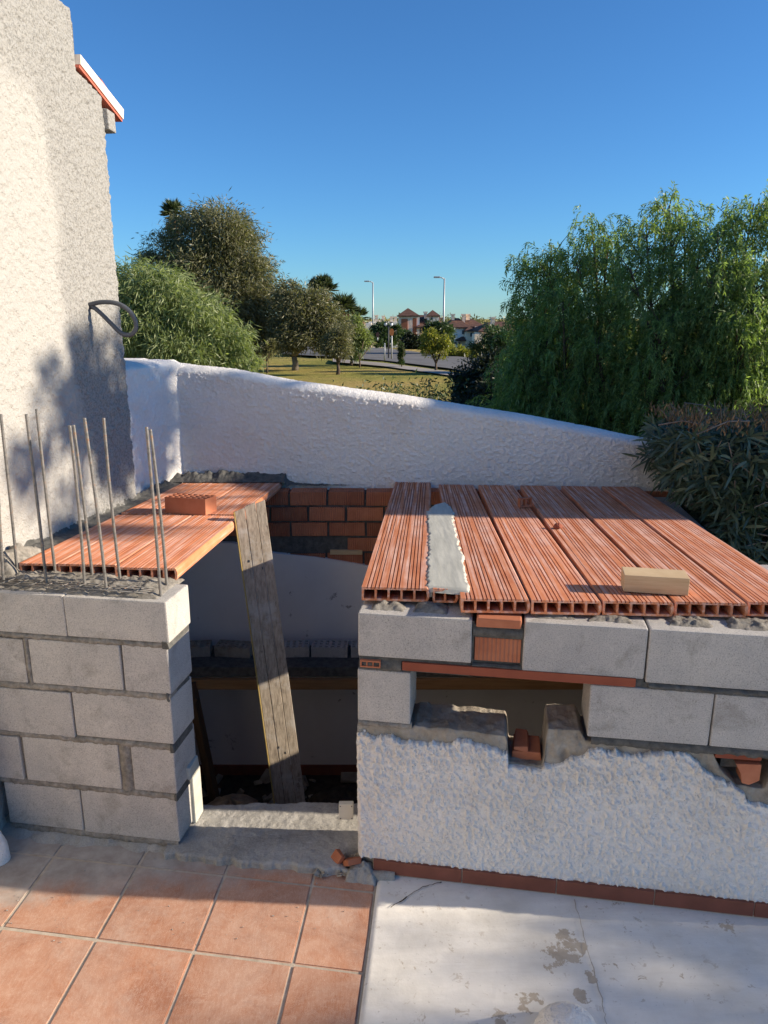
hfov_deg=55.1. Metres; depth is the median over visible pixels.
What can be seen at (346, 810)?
socket plate
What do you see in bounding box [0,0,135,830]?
house
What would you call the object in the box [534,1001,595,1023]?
rounded ledge
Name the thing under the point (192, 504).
hollow brick
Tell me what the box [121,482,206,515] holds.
clay plank
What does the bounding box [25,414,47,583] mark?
rebar
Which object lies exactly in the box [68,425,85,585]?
rebar
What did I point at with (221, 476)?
mortar fillet
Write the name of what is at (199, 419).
boundary wall
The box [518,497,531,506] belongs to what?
clay chip
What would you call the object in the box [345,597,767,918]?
front wall
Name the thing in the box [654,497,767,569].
shed side wall
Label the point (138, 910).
cement crumbs
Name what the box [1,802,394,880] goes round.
door sill
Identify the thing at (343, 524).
brick wall
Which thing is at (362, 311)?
palm tree
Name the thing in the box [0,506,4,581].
rebar
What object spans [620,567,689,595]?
wood offcut
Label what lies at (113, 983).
terrace floor
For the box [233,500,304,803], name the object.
leaning board
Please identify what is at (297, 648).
perforated brick
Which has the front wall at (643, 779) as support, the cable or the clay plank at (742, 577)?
the clay plank at (742, 577)
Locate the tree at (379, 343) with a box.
[353,335,384,366]
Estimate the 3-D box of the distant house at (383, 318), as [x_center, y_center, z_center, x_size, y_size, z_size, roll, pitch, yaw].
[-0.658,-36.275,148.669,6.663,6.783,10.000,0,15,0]
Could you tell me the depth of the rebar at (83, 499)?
2.80 m
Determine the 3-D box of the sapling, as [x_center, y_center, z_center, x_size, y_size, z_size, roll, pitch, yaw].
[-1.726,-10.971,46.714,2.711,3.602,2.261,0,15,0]
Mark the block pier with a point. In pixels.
(97, 738)
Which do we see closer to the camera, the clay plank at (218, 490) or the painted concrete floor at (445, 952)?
the painted concrete floor at (445, 952)
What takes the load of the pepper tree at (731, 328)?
on the lawn
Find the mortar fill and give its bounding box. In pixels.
[24,479,181,550]
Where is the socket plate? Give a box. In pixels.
[339,801,353,819]
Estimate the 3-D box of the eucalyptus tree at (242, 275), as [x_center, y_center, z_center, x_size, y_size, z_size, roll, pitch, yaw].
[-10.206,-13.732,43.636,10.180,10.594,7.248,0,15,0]
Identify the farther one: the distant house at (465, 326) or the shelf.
the distant house at (465, 326)
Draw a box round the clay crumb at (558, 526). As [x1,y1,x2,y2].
[553,523,562,528]
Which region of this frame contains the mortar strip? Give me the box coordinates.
[426,502,469,594]
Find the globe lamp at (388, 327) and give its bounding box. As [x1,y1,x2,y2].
[384,322,392,357]
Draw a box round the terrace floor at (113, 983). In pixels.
[0,834,373,1023]
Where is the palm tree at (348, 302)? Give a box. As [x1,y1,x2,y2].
[330,291,358,357]
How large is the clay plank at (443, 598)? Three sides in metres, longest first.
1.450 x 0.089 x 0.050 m
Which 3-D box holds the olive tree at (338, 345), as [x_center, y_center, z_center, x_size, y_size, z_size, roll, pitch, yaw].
[-2.494,-8.669,39.150,2.150,3.030,2.162,-7,17,-26]
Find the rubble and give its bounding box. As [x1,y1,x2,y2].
[202,768,356,803]
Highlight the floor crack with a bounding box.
[391,882,441,906]
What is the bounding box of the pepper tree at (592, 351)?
[520,204,656,435]
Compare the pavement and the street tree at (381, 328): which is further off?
the street tree at (381, 328)
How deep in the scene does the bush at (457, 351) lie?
56.35 m
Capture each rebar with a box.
[0,414,18,568]
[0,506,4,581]
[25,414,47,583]
[35,409,56,571]
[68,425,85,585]
[72,425,93,574]
[83,418,107,589]
[102,418,120,579]
[145,427,161,596]
[149,429,167,585]
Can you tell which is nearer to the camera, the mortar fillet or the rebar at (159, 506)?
the rebar at (159, 506)
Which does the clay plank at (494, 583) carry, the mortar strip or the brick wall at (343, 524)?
the mortar strip
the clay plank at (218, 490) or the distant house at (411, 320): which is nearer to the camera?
the clay plank at (218, 490)
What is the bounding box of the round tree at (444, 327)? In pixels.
[420,318,456,345]
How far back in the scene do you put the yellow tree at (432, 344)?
40.80 m
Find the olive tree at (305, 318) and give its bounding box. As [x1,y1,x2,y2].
[259,274,364,370]
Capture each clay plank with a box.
[19,515,144,570]
[58,514,191,572]
[115,515,236,579]
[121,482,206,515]
[150,482,241,515]
[200,482,281,515]
[362,482,430,601]
[429,534,457,602]
[439,484,529,613]
[478,485,601,614]
[520,485,673,616]
[561,486,747,617]
[601,486,767,616]
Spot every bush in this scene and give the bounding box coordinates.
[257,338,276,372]
[400,331,421,348]
[447,342,475,357]
[465,322,513,360]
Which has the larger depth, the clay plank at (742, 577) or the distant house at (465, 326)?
the distant house at (465, 326)
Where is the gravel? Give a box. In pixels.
[314,852,358,877]
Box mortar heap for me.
[0,543,40,574]
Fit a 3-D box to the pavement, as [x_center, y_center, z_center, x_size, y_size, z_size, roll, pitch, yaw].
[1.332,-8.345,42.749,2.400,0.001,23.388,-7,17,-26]
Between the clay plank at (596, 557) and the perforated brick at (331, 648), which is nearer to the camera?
the clay plank at (596, 557)
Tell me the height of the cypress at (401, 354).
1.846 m
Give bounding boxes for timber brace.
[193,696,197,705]
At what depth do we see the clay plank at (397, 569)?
3.11 m
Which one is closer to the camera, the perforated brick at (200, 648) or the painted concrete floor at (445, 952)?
the painted concrete floor at (445, 952)
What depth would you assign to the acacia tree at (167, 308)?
31.52 m
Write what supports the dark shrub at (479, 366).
on the lawn
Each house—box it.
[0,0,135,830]
[364,315,397,347]
[397,308,442,346]
[447,314,482,347]
[472,317,514,348]
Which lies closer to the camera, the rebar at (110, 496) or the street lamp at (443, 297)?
the rebar at (110, 496)
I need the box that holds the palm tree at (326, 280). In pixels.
[308,273,338,305]
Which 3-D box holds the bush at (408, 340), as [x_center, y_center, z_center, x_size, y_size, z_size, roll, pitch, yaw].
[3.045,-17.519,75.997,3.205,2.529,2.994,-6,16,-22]
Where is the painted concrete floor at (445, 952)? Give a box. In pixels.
[359,876,767,1023]
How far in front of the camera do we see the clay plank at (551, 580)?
2.99 m
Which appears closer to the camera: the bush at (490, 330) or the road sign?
the bush at (490, 330)
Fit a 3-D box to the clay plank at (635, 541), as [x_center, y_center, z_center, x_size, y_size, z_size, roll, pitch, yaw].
[1.186,0.091,3.636,0.238,0.050,2.399,1,11,4]
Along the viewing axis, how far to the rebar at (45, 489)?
2.82 m
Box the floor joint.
[574,899,606,1023]
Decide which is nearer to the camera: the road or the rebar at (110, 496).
the rebar at (110, 496)
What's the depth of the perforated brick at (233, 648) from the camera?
4.88 m
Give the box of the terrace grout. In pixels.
[0,846,376,1023]
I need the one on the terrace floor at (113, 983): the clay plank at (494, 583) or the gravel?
the gravel
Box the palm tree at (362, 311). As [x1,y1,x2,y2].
[348,305,369,323]
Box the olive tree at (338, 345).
[316,320,356,374]
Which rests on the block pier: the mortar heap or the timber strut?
the mortar heap
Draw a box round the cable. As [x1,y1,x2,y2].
[88,300,137,336]
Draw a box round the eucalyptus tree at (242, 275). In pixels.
[130,188,288,362]
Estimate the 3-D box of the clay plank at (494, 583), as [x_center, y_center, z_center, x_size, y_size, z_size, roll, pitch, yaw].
[0.428,0.081,3.677,0.233,0.050,2.417,1,11,2]
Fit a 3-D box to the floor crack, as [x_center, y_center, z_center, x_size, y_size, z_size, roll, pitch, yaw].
[0.114,1.393,2.692,0.228,0.001,0.023,-9,17,-31]
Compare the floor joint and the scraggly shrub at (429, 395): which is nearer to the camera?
the floor joint
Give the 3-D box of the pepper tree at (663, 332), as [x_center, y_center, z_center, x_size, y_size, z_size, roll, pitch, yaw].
[3.083,-1.296,8.242,1.949,4.412,1.822,-14,20,-43]
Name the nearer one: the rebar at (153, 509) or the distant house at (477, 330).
the rebar at (153, 509)
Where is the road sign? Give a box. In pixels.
[390,328,393,358]
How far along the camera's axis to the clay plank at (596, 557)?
3.08 m
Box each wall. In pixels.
[124,358,767,516]
[179,541,582,774]
[222,488,669,564]
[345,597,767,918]
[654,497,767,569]
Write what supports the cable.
attached to the house at (62, 363)
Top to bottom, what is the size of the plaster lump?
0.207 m
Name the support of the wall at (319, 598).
on the shed floor at (230, 784)
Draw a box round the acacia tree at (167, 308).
[115,245,267,372]
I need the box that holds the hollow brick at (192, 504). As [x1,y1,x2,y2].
[165,493,216,514]
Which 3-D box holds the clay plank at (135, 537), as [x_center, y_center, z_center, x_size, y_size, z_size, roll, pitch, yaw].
[-1.146,0.135,3.393,0.239,0.050,0.980,1,11,3]
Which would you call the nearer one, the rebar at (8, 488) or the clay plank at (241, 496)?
the rebar at (8, 488)
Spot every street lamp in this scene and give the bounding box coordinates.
[364,281,373,346]
[434,276,444,321]
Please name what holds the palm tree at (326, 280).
on the lawn
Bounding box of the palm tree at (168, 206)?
[159,197,189,352]
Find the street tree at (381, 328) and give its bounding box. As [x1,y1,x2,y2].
[369,319,411,348]
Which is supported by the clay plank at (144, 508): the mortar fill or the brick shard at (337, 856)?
the mortar fill
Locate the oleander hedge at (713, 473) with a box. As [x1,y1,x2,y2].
[622,399,767,564]
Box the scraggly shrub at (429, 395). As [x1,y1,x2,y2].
[333,369,471,401]
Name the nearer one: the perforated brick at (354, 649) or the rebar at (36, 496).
the rebar at (36, 496)
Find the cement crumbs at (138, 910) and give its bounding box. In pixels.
[6,859,343,946]
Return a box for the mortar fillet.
[169,469,342,486]
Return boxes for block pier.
[0,569,202,845]
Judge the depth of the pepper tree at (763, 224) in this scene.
7.35 m
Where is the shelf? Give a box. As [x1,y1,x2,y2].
[189,645,582,689]
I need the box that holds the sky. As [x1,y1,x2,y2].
[60,0,767,318]
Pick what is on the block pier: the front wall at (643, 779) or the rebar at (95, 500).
the rebar at (95, 500)
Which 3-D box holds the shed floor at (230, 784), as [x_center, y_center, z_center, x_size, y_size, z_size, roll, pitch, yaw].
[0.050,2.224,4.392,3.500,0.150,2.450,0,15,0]
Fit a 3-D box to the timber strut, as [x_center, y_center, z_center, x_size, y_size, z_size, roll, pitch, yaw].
[-1.180,1.541,4.821,0.051,0.920,0.062,-4,13,16]
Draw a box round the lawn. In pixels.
[190,319,765,407]
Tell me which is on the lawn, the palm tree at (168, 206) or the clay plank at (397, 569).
the palm tree at (168, 206)
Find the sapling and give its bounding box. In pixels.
[345,310,375,365]
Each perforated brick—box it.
[190,640,211,656]
[214,639,253,657]
[274,640,309,657]
[311,640,348,657]
[351,640,359,657]
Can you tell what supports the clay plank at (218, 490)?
on the brick wall at (343, 524)
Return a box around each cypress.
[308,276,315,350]
[396,340,405,366]
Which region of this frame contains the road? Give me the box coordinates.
[286,346,472,369]
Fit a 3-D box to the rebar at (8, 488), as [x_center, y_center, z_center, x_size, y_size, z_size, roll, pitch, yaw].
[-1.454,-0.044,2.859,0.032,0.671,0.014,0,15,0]
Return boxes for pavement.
[333,358,452,374]
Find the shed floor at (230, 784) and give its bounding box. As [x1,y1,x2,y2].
[201,775,356,804]
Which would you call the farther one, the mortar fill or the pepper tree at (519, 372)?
the pepper tree at (519, 372)
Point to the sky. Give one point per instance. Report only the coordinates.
(396, 146)
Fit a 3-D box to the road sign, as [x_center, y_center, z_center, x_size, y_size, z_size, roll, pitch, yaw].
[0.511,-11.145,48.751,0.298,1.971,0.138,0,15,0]
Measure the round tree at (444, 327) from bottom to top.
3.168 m
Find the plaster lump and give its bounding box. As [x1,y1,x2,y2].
[0,831,10,865]
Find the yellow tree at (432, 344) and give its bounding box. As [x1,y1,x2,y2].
[416,327,452,369]
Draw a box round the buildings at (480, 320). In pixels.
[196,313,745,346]
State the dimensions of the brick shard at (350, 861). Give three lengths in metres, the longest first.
0.124 x 0.058 x 0.026 m
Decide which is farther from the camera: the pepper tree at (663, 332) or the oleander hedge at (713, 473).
the pepper tree at (663, 332)
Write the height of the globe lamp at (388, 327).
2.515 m
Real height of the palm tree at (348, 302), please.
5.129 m
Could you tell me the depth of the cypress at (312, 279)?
62.99 m
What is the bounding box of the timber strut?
[191,681,219,802]
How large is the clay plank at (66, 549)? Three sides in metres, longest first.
0.960 x 0.155 x 0.050 m
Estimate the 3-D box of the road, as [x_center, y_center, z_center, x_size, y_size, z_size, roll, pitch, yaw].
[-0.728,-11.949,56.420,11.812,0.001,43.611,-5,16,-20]
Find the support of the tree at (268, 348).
on the lawn
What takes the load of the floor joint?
on the painted concrete floor at (445, 952)
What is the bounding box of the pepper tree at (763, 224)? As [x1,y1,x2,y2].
[735,198,767,419]
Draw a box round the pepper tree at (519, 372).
[466,233,592,422]
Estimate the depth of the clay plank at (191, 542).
3.19 m
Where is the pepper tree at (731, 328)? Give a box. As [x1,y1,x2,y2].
[670,179,767,420]
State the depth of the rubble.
5.20 m
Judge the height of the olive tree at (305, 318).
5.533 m
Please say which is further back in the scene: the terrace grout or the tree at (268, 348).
the tree at (268, 348)
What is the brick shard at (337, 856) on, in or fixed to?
in the door sill
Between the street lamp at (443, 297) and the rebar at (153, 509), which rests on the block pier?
the rebar at (153, 509)
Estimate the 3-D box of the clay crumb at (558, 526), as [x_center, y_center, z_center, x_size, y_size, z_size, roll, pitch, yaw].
[0.841,0.063,3.554,0.046,0.025,0.042,0,15,0]
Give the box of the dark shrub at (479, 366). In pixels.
[437,344,511,410]
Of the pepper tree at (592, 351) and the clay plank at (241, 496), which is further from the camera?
the pepper tree at (592, 351)
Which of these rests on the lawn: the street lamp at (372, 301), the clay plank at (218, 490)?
the street lamp at (372, 301)
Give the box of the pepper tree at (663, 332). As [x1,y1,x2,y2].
[585,179,738,437]
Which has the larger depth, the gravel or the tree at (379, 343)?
the tree at (379, 343)
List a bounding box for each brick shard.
[331,849,344,863]
[342,856,360,865]

